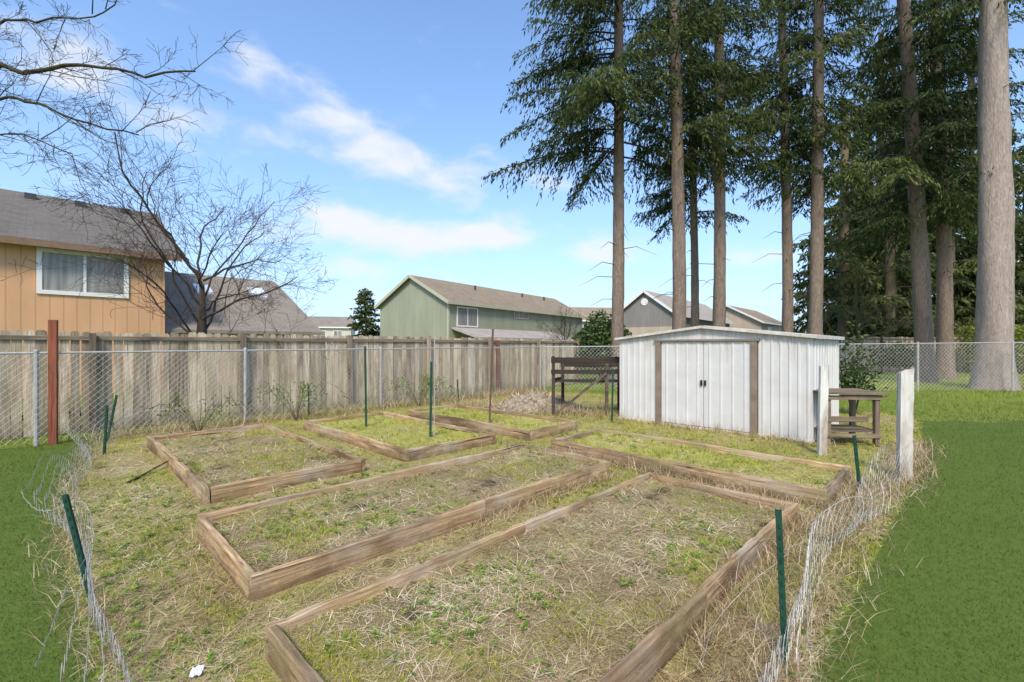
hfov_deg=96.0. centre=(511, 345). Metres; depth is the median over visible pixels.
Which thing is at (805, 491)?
raised bed
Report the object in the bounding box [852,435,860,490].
fence stake
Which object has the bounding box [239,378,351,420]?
bramble
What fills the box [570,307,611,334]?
house
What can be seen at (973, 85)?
evergreen tree
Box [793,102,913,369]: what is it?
evergreen tree
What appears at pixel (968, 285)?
evergreen tree
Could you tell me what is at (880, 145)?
evergreen tree
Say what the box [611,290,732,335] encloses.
house
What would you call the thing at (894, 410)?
ground
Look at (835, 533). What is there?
loose wire
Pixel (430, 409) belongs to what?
fence stake
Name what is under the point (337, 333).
window
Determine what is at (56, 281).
window
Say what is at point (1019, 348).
hedge
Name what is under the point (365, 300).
conifer tree
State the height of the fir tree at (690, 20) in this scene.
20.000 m
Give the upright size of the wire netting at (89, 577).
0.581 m
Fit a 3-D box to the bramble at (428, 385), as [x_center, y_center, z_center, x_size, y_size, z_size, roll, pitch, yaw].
[-2.482,1.106,11.717,2.147,0.891,1.687,0,0,-25]
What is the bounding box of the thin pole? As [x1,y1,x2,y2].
[434,337,434,436]
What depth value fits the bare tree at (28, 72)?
7.12 m
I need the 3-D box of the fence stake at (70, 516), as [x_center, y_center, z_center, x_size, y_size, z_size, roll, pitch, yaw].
[-2.606,1.248,2.781,0.030,0.724,0.036,-14,0,0]
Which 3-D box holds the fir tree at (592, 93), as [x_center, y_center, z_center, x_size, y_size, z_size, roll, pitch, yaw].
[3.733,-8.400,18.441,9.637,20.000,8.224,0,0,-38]
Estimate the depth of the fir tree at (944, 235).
20.56 m
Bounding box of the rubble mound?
[481,387,586,413]
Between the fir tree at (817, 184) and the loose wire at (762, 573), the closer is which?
the loose wire at (762, 573)
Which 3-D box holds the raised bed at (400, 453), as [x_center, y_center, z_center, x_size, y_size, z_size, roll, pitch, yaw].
[-2.012,1.451,7.757,3.359,0.197,1.647,0,0,45]
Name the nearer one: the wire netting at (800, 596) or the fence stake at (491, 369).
the wire netting at (800, 596)
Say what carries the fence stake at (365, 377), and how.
on the raised bed at (400, 453)
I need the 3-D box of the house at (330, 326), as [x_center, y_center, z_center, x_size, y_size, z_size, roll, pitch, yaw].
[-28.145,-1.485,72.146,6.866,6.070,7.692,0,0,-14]
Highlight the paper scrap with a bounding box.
[189,665,204,676]
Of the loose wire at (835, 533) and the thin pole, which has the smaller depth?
the loose wire at (835, 533)
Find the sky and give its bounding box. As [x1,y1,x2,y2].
[0,0,1023,334]
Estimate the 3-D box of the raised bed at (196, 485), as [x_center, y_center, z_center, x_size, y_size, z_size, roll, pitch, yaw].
[-3.625,1.451,6.243,3.589,0.197,1.654,0,0,45]
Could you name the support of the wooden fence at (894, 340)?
on the ground at (894, 410)
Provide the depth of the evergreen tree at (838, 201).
47.30 m
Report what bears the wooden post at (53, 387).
on the lawn at (13, 617)
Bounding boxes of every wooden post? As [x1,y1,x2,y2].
[48,320,58,444]
[496,340,499,391]
[817,365,828,455]
[896,368,913,483]
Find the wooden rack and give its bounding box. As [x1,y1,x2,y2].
[551,356,619,415]
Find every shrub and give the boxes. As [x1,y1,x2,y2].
[566,309,631,382]
[839,321,887,411]
[865,341,935,370]
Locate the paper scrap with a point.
(198, 670)
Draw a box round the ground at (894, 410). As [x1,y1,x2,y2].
[0,360,1023,681]
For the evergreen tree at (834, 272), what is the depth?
42.52 m
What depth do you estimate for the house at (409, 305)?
35.17 m
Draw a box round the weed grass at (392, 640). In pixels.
[62,390,924,681]
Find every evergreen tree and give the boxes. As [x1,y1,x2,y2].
[781,237,837,333]
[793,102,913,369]
[805,106,905,334]
[823,31,961,342]
[824,198,906,337]
[827,179,965,353]
[860,49,977,340]
[877,160,1023,369]
[908,38,1023,319]
[934,176,1023,364]
[956,128,1022,304]
[1012,129,1023,366]
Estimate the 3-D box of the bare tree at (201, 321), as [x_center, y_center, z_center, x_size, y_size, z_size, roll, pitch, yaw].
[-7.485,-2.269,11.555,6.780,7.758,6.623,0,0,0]
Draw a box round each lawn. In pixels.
[0,438,103,681]
[809,420,1023,681]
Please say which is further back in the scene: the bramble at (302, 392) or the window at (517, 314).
the window at (517, 314)
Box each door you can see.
[662,342,703,426]
[704,341,749,431]
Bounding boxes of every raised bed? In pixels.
[147,424,365,504]
[197,443,609,602]
[265,472,797,681]
[303,411,495,461]
[408,404,576,440]
[551,429,850,507]
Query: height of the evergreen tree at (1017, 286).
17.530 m
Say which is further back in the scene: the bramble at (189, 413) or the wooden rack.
the wooden rack
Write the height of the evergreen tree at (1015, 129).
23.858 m
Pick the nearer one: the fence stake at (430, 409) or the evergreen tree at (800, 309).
the fence stake at (430, 409)
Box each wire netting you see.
[21,405,131,681]
[124,379,537,436]
[761,442,915,681]
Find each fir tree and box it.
[479,0,743,385]
[597,0,777,329]
[630,0,753,326]
[641,0,799,326]
[725,0,857,332]
[735,0,916,334]
[824,0,1023,382]
[830,0,1023,380]
[899,0,1023,390]
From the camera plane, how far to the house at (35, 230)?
15.02 m
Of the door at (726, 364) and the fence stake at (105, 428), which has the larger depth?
the door at (726, 364)
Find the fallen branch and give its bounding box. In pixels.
[127,461,167,483]
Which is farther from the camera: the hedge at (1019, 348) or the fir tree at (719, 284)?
the hedge at (1019, 348)
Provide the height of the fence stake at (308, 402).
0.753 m
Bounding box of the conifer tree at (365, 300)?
[346,288,379,359]
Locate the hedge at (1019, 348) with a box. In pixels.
[954,325,1023,373]
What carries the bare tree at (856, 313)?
on the ground at (894, 410)
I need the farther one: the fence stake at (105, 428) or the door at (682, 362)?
the door at (682, 362)
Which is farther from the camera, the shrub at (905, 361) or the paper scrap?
the shrub at (905, 361)
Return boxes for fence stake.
[61,494,92,600]
[103,405,108,453]
[107,395,117,441]
[307,386,309,415]
[364,346,366,426]
[429,362,432,436]
[489,329,493,422]
[611,369,613,421]
[775,509,788,664]
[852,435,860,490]
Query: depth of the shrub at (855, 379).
10.11 m
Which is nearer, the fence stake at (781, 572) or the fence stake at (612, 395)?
the fence stake at (781, 572)
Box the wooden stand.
[813,388,890,446]
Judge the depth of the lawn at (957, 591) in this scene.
3.05 m
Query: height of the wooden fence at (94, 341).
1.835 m
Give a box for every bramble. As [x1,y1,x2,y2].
[129,394,251,430]
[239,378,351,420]
[371,370,460,405]
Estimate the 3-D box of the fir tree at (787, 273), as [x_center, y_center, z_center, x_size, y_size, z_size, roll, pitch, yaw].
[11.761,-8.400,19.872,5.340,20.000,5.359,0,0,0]
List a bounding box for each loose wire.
[701,483,856,663]
[782,464,898,546]
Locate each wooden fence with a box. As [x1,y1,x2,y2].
[0,330,579,439]
[839,336,973,372]
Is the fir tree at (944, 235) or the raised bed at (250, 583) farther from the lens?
the fir tree at (944, 235)
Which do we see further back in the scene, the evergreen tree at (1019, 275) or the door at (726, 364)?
the evergreen tree at (1019, 275)
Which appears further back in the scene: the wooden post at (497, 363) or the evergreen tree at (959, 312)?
the evergreen tree at (959, 312)
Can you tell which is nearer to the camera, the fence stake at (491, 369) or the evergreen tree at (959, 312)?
the fence stake at (491, 369)
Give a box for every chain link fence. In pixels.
[0,345,540,446]
[543,341,1023,391]
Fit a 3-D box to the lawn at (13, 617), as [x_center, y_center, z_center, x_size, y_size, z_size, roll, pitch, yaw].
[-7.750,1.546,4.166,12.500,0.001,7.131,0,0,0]
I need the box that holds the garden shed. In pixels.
[614,325,844,442]
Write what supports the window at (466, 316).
in the house at (409, 305)
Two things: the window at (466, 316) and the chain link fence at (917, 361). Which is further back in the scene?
the window at (466, 316)
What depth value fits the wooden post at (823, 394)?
6.40 m
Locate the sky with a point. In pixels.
(394, 107)
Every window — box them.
[36,247,128,298]
[333,331,341,335]
[457,306,477,327]
[514,311,528,318]
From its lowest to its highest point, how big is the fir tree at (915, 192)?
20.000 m
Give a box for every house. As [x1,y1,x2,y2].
[0,188,322,398]
[308,316,355,336]
[374,274,585,366]
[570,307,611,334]
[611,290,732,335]
[726,305,781,331]
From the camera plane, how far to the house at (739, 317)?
60.06 m
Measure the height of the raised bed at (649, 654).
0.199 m
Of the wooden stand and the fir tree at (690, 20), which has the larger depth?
the fir tree at (690, 20)
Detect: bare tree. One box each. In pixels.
[0,0,248,229]
[0,77,347,405]
[531,304,581,352]
[793,246,954,372]
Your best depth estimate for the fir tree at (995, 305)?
16.04 m
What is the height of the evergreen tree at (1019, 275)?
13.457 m
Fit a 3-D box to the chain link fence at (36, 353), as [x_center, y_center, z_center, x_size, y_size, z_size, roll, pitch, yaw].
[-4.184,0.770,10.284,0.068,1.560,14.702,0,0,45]

